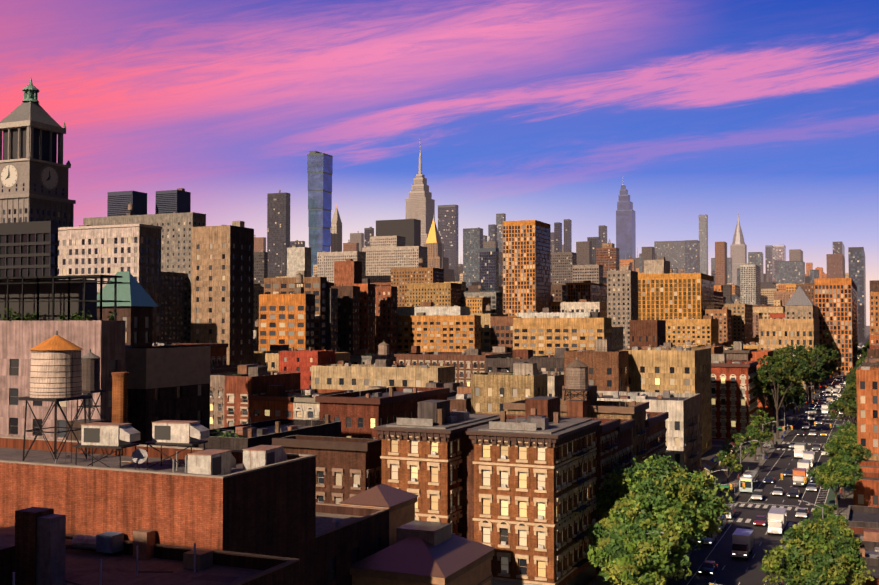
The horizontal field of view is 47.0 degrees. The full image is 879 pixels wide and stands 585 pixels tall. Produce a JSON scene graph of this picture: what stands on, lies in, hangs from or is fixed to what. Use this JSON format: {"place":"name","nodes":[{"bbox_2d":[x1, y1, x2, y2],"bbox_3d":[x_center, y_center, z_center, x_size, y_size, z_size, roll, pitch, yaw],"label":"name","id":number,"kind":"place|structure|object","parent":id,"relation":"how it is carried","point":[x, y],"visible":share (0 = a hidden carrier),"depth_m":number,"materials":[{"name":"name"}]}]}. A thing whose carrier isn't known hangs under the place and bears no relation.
{"place":"outdoors","nodes":[
{"label":"outdoors","id":0,"kind":"place"},
{"bbox_2d":[66,349,107,440],"bbox_3d":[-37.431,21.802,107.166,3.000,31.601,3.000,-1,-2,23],"label":"water tower","id":1,"kind":"structure","parent":0,"point":[90,362],"depth_m":106.67,"materials":[{"name":"metal"}]},
{"bbox_2d":[307,151,332,276],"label":"glass tower","id":2,"kind":"structure","parent":0,"point":[320,168],"depth_m":1738.08,"materials":[{"name":"blue glass"}]},
{"bbox_2d":[339,484,417,545],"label":"hip roof","id":3,"kind":"structure","parent":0,"point":[399,503],"depth_m":101.18,"materials":[{"name":"stone"}]},
{"bbox_2d":[311,341,454,389],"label":"building","id":4,"kind":"structure","parent":0,"point":[346,376],"depth_m":307.89,"materials":[{"name":"beige brick"}]},
{"bbox_2d":[638,273,713,319],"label":"orange slab","id":5,"kind":"structure","parent":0,"point":[677,295],"depth_m":711.41,"materials":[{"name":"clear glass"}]},
{"bbox_2d":[590,332,869,584],"bbox_3d":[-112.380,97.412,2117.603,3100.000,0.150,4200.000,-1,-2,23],"label":"street","id":6,"kind":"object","parent":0,"point":[778,461],"visible":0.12,"depth_m":195.53,"materials":[{"name":"grey asphalt"}]},
{"bbox_2d":[585,515,684,563],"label":"tree","id":7,"kind":"object","parent":6,"relation":"on","point":[613,526],"visible":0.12,"depth_m":124.62,"materials":[{"name":"green plant"}]},
{"bbox_2d":[587,530,692,584],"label":"tree","id":8,"kind":"object","parent":6,"relation":"on","point":[643,560],"visible":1,"depth_m":114.47,"materials":[{"name":"green plant"}]},
{"bbox_2d":[598,518,689,572],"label":"tree","id":9,"kind":"object","parent":6,"relation":"on","point":[679,545],"visible":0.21,"depth_m":119.76,"materials":[{"name":"green plant"}]},
{"bbox_2d":[603,488,709,550],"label":"tree","id":10,"kind":"object","parent":6,"relation":"on","point":[692,525],"visible":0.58,"depth_m":126.42,"materials":[{"name":"green plant"}]},
{"bbox_2d":[595,453,733,549],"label":"tree","id":11,"kind":"object","parent":6,"relation":"on","point":[628,482],"visible":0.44,"depth_m":134.35,"materials":[{"name":"green plant"}]},
{"bbox_2d":[721,434,760,474],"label":"tree","id":12,"kind":"object","parent":6,"relation":"on","point":[737,442],"visible":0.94,"depth_m":226.78,"materials":[{"name":"green plant"}]},
{"bbox_2d":[732,528,753,559],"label":"truck","id":13,"kind":"object","parent":6,"relation":"on","point":[742,543],"visible":1,"depth_m":147.34,"materials":[{"name":"black"}]},
{"bbox_2d":[768,507,786,535],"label":"truck","id":14,"kind":"object","parent":6,"relation":"on","point":[777,519],"visible":1,"depth_m":163.82,"materials":[{"name":"white metal"}]},
{"bbox_2d":[752,333,858,438],"bbox_3d":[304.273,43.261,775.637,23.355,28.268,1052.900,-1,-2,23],"label":"trees","id":15,"kind":"object","parent":6,"relation":"on","point":[781,376],"visible":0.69,"depth_m":330.87,"materials":[{"name":"green plant"}]},
{"bbox_2d":[780,516,849,566],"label":"tree","id":16,"kind":"object","parent":6,"relation":"on","point":[795,535],"visible":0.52,"depth_m":118.29,"materials":[{"name":"green plant"}]},
{"bbox_2d":[759,534,875,584],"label":"tree","id":17,"kind":"object","parent":6,"relation":"on","point":[825,568],"visible":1,"depth_m":106.25,"materials":[{"name":"green plant"}]},
{"bbox_2d":[806,462,864,513],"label":"tree","id":18,"kind":"object","parent":6,"relation":"on","point":[826,475],"visible":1,"depth_m":179.54,"materials":[{"name":"green plant"}]},
{"bbox_2d":[824,431,866,460],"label":"tree","id":19,"kind":"object","parent":6,"relation":"on","point":[842,440],"visible":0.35,"depth_m":212.68,"materials":[{"name":"green plant"}]},
{"bbox_2d":[827,339,869,426],"bbox_3d":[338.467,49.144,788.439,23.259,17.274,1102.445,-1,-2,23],"label":"row trees","id":20,"kind":"object","parent":6,"relation":"on","point":[846,401],"visible":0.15,"depth_m":300.54,"materials":[{"name":"green plant"}]},
{"bbox_2d":[702,326,869,469],"bbox_3d":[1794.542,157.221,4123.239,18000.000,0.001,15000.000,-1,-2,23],"label":"ground","id":21,"kind":"structure","parent":0,"point":[709,454],"depth_m":267.84,"materials":[{"name":"grey concrete"}]},
{"bbox_2d":[0,221,57,280],"bbox_3d":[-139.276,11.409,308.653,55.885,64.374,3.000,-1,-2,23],"label":"building","id":22,"kind":"structure","parent":21,"relation":"on","point":[28,248],"depth_m":300.45,"materials":[{"name":"stone"}]},
{"bbox_2d":[0,79,75,227],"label":"clock tower","id":23,"kind":"structure","parent":21,"relation":"on","point":[33,180],"depth_m":478.07,"materials":[{"name":"stone"}]},
{"bbox_2d":[0,320,125,439],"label":"building","id":24,"kind":"structure","parent":21,"relation":"on","point":[104,340],"depth_m":129.13,"materials":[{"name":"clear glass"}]},
{"bbox_2d":[0,275,129,320],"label":"steel roof frame","id":25,"kind":"object","parent":24,"relation":"on","point":[42,298],"visible":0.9,"depth_m":133.86,"materials":[{"name":"black metal"}]},
{"bbox_2d":[58,224,161,342],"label":"building","id":26,"kind":"structure","parent":21,"relation":"on","point":[134,250],"depth_m":435.16,"materials":[{"name":"concrete"}]},
{"bbox_2d":[97,306,152,346],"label":"building","id":27,"kind":"structure","parent":21,"relation":"on","point":[139,325],"depth_m":199.37,"materials":[{"name":"stone"}]},
{"bbox_2d":[97,271,158,306],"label":"pyramidal roof","id":28,"kind":"structure","parent":27,"relation":"on","point":[134,292],"depth_m":200.30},
{"bbox_2d":[107,191,146,216],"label":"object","id":29,"kind":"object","parent":21,"relation":"on","point":[118,203],"visible":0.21,"depth_m":641.78,"materials":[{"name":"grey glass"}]},
{"bbox_2d":[83,202,205,342],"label":"building","id":30,"kind":"structure","parent":21,"relation":"on","point":[176,243],"depth_m":612.79,"materials":[{"name":"grey concrete"}]},
{"bbox_2d":[0,507,299,584],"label":"roof","id":31,"kind":"structure","parent":21,"relation":"on","point":[39,546],"depth_m":65.59,"materials":[{"name":"brick"}]},
{"bbox_2d":[0,420,316,584],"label":"brick building","id":32,"kind":"structure","parent":21,"relation":"on","point":[260,499],"depth_m":74.55,"materials":[{"name":"brick"}]},
{"bbox_2d":[18,331,91,462],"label":"water tower","id":33,"kind":"structure","parent":32,"relation":"on","point":[56,372],"depth_m":83.00,"materials":[{"name":"wood"}]},
{"bbox_2d":[111,372,128,422],"bbox_3d":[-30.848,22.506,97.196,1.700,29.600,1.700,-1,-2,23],"label":"chimney","id":34,"kind":"object","parent":32,"relation":"on","point":[119,397],"visible":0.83,"depth_m":96.98,"materials":[{"name":"brick"}]},
{"bbox_2d":[125,345,209,445],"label":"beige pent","id":35,"kind":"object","parent":21,"relation":"on","point":[147,408],"visible":0.21,"depth_m":141.53,"materials":[{"name":"brick"}]},
{"bbox_2d":[125,346,210,388],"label":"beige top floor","id":36,"kind":"structure","parent":35,"relation":"on","point":[149,368],"depth_m":141.44,"materials":[{"name":"stone"}]},
{"bbox_2d":[155,188,190,213],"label":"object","id":37,"kind":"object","parent":21,"relation":"on","point":[178,200],"visible":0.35,"depth_m":651.63,"materials":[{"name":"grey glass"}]},
{"bbox_2d":[160,271,186,342],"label":"building","id":38,"kind":"structure","parent":21,"relation":"on","point":[173,307],"depth_m":595.77,"materials":[{"name":"brick"}]},
{"bbox_2d":[191,221,253,364],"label":"building","id":39,"kind":"structure","parent":21,"relation":"on","point":[222,295],"depth_m":351.38,"materials":[{"name":"stone"}]},
{"bbox_2d":[254,250,267,282],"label":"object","id":40,"kind":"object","parent":21,"relation":"on","point":[260,265],"visible":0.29,"depth_m":1299.30,"materials":[{"name":"grey concrete"}]},
{"bbox_2d":[267,190,289,277],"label":"building","id":41,"kind":"structure","parent":21,"relation":"on","point":[278,224],"depth_m":1704.81,"materials":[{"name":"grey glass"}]},
{"bbox_2d":[259,272,314,350],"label":"apartment building","id":42,"kind":"structure","parent":21,"relation":"on","point":[287,319],"depth_m":424.89,"materials":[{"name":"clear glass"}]},
{"bbox_2d":[264,271,326,349],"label":"building","id":43,"kind":"structure","parent":21,"relation":"on","point":[316,286],"depth_m":450.56,"materials":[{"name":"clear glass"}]},
{"bbox_2d":[287,246,310,276],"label":"building","id":44,"kind":"structure","parent":21,"relation":"on","point":[298,258],"depth_m":901.86,"materials":[{"name":"concrete"}]},
{"bbox_2d":[279,347,334,388],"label":"building","id":45,"kind":"structure","parent":21,"relation":"on","point":[294,360],"depth_m":330.26,"materials":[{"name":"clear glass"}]},
{"bbox_2d":[272,435,381,503],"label":"building","id":46,"kind":"structure","parent":21,"relation":"on","point":[346,468],"depth_m":129.91,"materials":[{"name":"brick"}]},
{"bbox_2d":[327,282,337,350],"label":"building","id":47,"kind":"structure","parent":21,"relation":"on","point":[332,318],"depth_m":454.09,"materials":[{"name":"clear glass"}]},
{"bbox_2d":[331,204,341,251],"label":"skyscraper","id":48,"kind":"structure","parent":21,"relation":"on","point":[336,234],"depth_m":1813.58,"materials":[{"name":"stone"}]},
{"bbox_2d":[317,251,365,282],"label":"building","id":49,"kind":"structure","parent":21,"relation":"on","point":[327,259],"depth_m":1263.47,"materials":[{"name":"beige concrete"}]},
{"bbox_2d":[331,283,359,354],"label":"dark tower","id":50,"kind":"structure","parent":21,"relation":"on","point":[348,318],"depth_m":469.45,"materials":[{"name":"brown brick"}]},
{"bbox_2d":[334,259,361,285],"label":"building","id":51,"kind":"structure","parent":21,"relation":"on","point":[347,272],"depth_m":701.61,"materials":[{"name":"brick"}]},
{"bbox_2d":[315,502,389,584],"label":"building","id":52,"kind":"structure","parent":21,"relation":"on","point":[347,536],"depth_m":93.09,"materials":[{"name":"brick"}]},
{"bbox_2d":[353,278,374,353],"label":"building","id":53,"kind":"structure","parent":21,"relation":"on","point":[367,314],"depth_m":479.15,"materials":[{"name":"brick"}]},
{"bbox_2d":[375,285,396,353],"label":"dark tower","id":54,"kind":"structure","parent":21,"relation":"on","point":[385,314],"depth_m":499.97,"materials":[{"name":"brown brick"}]},
{"bbox_2d":[362,246,426,282],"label":"office building","id":55,"kind":"structure","parent":21,"relation":"on","point":[381,262],"depth_m":1317.41,"materials":[{"name":"beige concrete"}]},
{"bbox_2d":[376,219,420,245],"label":"office building","id":56,"kind":"structure","parent":21,"relation":"on","point":[409,230],"depth_m":1511.99,"materials":[{"name":"stone"}]},
{"bbox_2d":[391,258,443,306],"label":"apartment building","id":57,"kind":"structure","parent":21,"relation":"on","point":[401,278],"depth_m":828.58,"materials":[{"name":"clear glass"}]},
{"bbox_2d":[406,143,434,246],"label":"skyscraper","id":58,"kind":"structure","parent":21,"relation":"on","point":[420,203],"depth_m":2132.55,"materials":[{"name":"stone"}]},
{"bbox_2d":[349,520,494,584],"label":"hip roof","id":59,"kind":"structure","parent":21,"relation":"on","point":[426,553],"depth_m":91.90,"materials":[{"name":"stone"}]},
{"bbox_2d":[97,284,758,364],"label":"city blocks","id":60,"kind":"structure","parent":21,"relation":"on","point":[496,329],"depth_m":535.59,"materials":[{"name":"brown brick"}]},
{"bbox_2d":[397,302,469,315],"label":"building","id":61,"kind":"structure","parent":21,"relation":"on","point":[428,308],"depth_m":511.17,"materials":[{"name":"beige concrete"}]},
{"bbox_2d":[407,282,461,306],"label":"building","id":62,"kind":"structure","parent":21,"relation":"on","point":[438,294],"depth_m":806.89,"materials":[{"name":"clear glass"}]},
{"bbox_2d":[397,312,480,353],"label":"apartment building","id":63,"kind":"structure","parent":21,"relation":"on","point":[441,333],"depth_m":500.09,"materials":[{"name":"brick"}]},
{"bbox_2d":[424,216,453,281],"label":"skyscraper","id":64,"kind":"structure","parent":21,"relation":"on","point":[433,244],"depth_m":1691.73,"materials":[{"name":"stone"}]},
{"bbox_2d":[374,400,506,535],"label":"apartment building","id":65,"kind":"structure","parent":21,"relation":"on","point":[421,457],"depth_m":125.52,"materials":[{"name":"brick"}]},
{"bbox_2d":[438,205,457,274],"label":"skyscraper","id":66,"kind":"structure","parent":21,"relation":"on","point":[448,224],"depth_m":2311.23,"materials":[{"name":"glass"}]},
{"bbox_2d":[153,333,773,465],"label":"city blocks","id":67,"kind":"structure","parent":21,"relation":"on","point":[262,399],"depth_m":237.62,"materials":[{"name":"brick"}]},
{"bbox_2d":[463,227,482,287],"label":"skyscraper","id":68,"kind":"structure","parent":21,"relation":"on","point":[472,241],"depth_m":2010.63,"materials":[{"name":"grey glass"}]},
{"bbox_2d":[460,419,510,540],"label":"ornate link","id":69,"kind":"object","parent":21,"relation":"on","point":[467,485],"visible":0.05,"depth_m":126.96,"materials":[{"name":"brick"}]},
{"bbox_2d":[479,248,498,290],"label":"skyscraper","id":70,"kind":"structure","parent":21,"relation":"on","point":[488,269],"depth_m":1306.00,"materials":[{"name":"glass"}]},
{"bbox_2d":[471,363,546,414],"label":"building","id":71,"kind":"structure","parent":21,"relation":"on","point":[491,393],"depth_m":201.70,"materials":[{"name":"concrete"}]},
{"bbox_2d":[503,220,550,315],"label":"building","id":72,"kind":"structure","parent":21,"relation":"on","point":[526,266],"depth_m":746.99,"materials":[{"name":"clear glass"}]},
{"bbox_2d":[254,243,804,342],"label":"city blocks","id":73,"kind":"structure","parent":21,"relation":"on","point":[476,301],"depth_m":855.71,"materials":[{"name":"orange brick"}]},
{"bbox_2d":[466,396,600,584],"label":"apartment building","id":74,"kind":"structure","parent":21,"relation":"on","point":[535,500],"depth_m":120.80,"materials":[{"name":"brick"}]},
{"bbox_2d":[269,265,803,305],"bbox_3d":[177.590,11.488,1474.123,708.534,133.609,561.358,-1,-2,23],"label":"city blocks","id":75,"kind":"structure","parent":21,"relation":"on","point":[784,292],"depth_m":1344.75,"materials":[{"name":"brown brick"}]},
{"bbox_2d":[481,412,620,574],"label":"building","id":76,"kind":"structure","parent":21,"relation":"on","point":[606,434],"depth_m":140.23,"materials":[{"name":"brick"}]},
{"bbox_2d":[513,312,611,355],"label":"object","id":77,"kind":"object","parent":21,"relation":"on","point":[540,336],"visible":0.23,"depth_m":411.45,"materials":[{"name":"beige brick"}]},
{"bbox_2d":[517,308,593,317],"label":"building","id":78,"kind":"structure","parent":77,"relation":"on","point":[546,313],"depth_m":418.71,"materials":[{"name":"beige concrete"}]},
{"bbox_2d":[551,250,576,283],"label":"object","id":79,"kind":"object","parent":21,"relation":"on","point":[562,263],"visible":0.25,"depth_m":1409.71,"materials":[{"name":"grey concrete"}]},
{"bbox_2d":[503,385,648,471],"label":"building","id":80,"kind":"structure","parent":21,"relation":"on","point":[635,410],"depth_m":161.03,"materials":[{"name":"brick"}]},
{"bbox_2d":[573,264,602,283],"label":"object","id":81,"kind":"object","parent":21,"relation":"on","point":[582,273],"visible":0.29,"depth_m":1209.97,"materials":[{"name":"beige concrete"}]},
{"bbox_2d":[564,339,628,391],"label":"building","id":82,"kind":"structure","parent":21,"relation":"on","point":[608,367],"depth_m":251.23,"materials":[{"name":"brown brick"}]},
{"bbox_2d":[562,357,634,470],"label":"building","id":83,"kind":"structure","parent":21,"relation":"on","point":[576,376],"depth_m":154.02,"materials":[{"name":"brick"}]},
{"bbox_2d":[596,243,618,277],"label":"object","id":84,"kind":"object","parent":21,"relation":"on","point":[606,256],"visible":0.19,"depth_m":1511.44,"materials":[{"name":"brown brick"}]},
{"bbox_2d":[560,398,668,475],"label":"building","id":85,"kind":"structure","parent":21,"relation":"on","point":[655,423],"depth_m":172.85,"materials":[{"name":"brick"}]},
{"bbox_2d":[607,266,637,349],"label":"building","id":86,"kind":"structure","parent":21,"relation":"on","point":[622,297],"depth_m":623.91,"materials":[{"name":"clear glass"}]},
{"bbox_2d":[616,185,635,259],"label":"skyscraper","id":87,"kind":"structure","parent":21,"relation":"on","point":[625,230],"depth_m":2996.65,"materials":[{"name":"glass"}]},
{"bbox_2d":[629,320,665,348],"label":"building","id":88,"kind":"structure","parent":21,"relation":"on","point":[647,332],"depth_m":452.77,"materials":[{"name":"brick"}]},
{"bbox_2d":[597,377,701,484],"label":"building","id":89,"kind":"structure","parent":21,"relation":"on","point":[683,410],"depth_m":201.50,"materials":[{"name":"concrete"}]},
{"bbox_2d":[444,255,857,324],"bbox_3d":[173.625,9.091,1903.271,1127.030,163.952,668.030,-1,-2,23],"label":"city blocks","id":90,"kind":"structure","parent":21,"relation":"on","point":[768,289],"depth_m":1806.59,"materials":[{"name":"orange brick"}]},
{"bbox_2d":[644,257,669,273],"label":"building","id":91,"kind":"structure","parent":21,"relation":"on","point":[660,265],"depth_m":725.72,"materials":[{"name":"concrete"}]},
{"bbox_2d":[624,344,711,454],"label":"apartment building","id":92,"kind":"structure","parent":21,"relation":"on","point":[679,369],"depth_m":258.84,"materials":[{"name":"stone"}]},
{"bbox_2d":[654,240,684,268],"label":"building","id":93,"kind":"structure","parent":21,"relation":"on","point":[674,251],"depth_m":3036.31,"materials":[{"name":"grey concrete"}]},
{"bbox_2d":[662,316,718,345],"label":"building","id":94,"kind":"structure","parent":21,"relation":"on","point":[704,330],"depth_m":647.51,"materials":[{"name":"brick"}]},
{"bbox_2d":[685,240,699,272],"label":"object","id":95,"kind":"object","parent":21,"relation":"on","point":[692,256],"visible":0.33,"depth_m":2676.03,"materials":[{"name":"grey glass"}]},
{"bbox_2d":[699,215,707,274],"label":"skyscraper","id":96,"kind":"structure","parent":21,"relation":"on","point":[703,229],"depth_m":3527.62,"materials":[{"name":"concrete"}]},
{"bbox_2d":[705,307,731,344],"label":"building","id":97,"kind":"structure","parent":21,"relation":"on","point":[723,315],"depth_m":703.67,"materials":[{"name":"beige brick"}]},
{"bbox_2d":[715,241,726,284],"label":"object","id":98,"kind":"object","parent":21,"relation":"on","point":[720,263],"visible":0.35,"depth_m":2039.03,"materials":[{"name":"brown brick"}]},
{"bbox_2d":[711,354,758,439],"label":"apartment building","id":99,"kind":"structure","parent":21,"relation":"on","point":[734,402],"depth_m":296.65,"materials":[{"name":"brick"}]},
{"bbox_2d":[724,301,752,342],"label":"building","id":100,"kind":"structure","parent":21,"relation":"on","point":[741,322],"depth_m":805.82,"materials":[{"name":"beige brick"}]},
{"bbox_2d":[730,213,746,284],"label":"skyscraper","id":101,"kind":"structure","parent":21,"relation":"on","point":[738,251],"depth_m":3002.27,"materials":[{"name":"stone"}]},
{"bbox_2d":[740,263,760,304],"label":"building","id":102,"kind":"structure","parent":21,"relation":"on","point":[750,284],"depth_m":1513.85,"materials":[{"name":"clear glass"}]},
{"bbox_2d":[759,318,819,388],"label":"building","id":103,"kind":"structure","parent":21,"relation":"on","point":[777,333],"depth_m":527.45,"materials":[{"name":"beige concrete"}]},
{"bbox_2d":[777,260,804,283],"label":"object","id":104,"kind":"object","parent":21,"relation":"on","point":[790,272],"visible":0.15,"depth_m":2428.77,"materials":[{"name":"grey glass"}]},
{"bbox_2d":[826,254,844,277],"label":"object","id":105,"kind":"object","parent":21,"relation":"on","point":[835,265],"visible":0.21,"depth_m":2224.34,"materials":[{"name":"brown concrete"}]},
{"bbox_2d":[814,278,857,374],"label":"building","id":106,"kind":"structure","parent":21,"relation":"on","point":[836,301],"depth_m":657.19,"materials":[{"name":"orange brick"}]},
{"bbox_2d":[834,280,878,584],"bbox_3d":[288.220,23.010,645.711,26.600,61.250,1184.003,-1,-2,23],"label":"side blocks","id":107,"kind":"structure","parent":21,"relation":"on","point":[862,518],"depth_m":221.73,"materials":[{"name":"red brick"}]},
{"bbox_2d":[848,247,865,339],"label":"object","id":108,"kind":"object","parent":21,"relation":"on","point":[856,263],"visible":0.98,"depth_m":1964.50,"materials":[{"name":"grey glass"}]},
{"bbox_2d":[785,305,818,318],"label":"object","id":109,"kind":"structure","parent":0,"point":[801,311],"depth_m":606.01,"materials":[{"name":"brick"}]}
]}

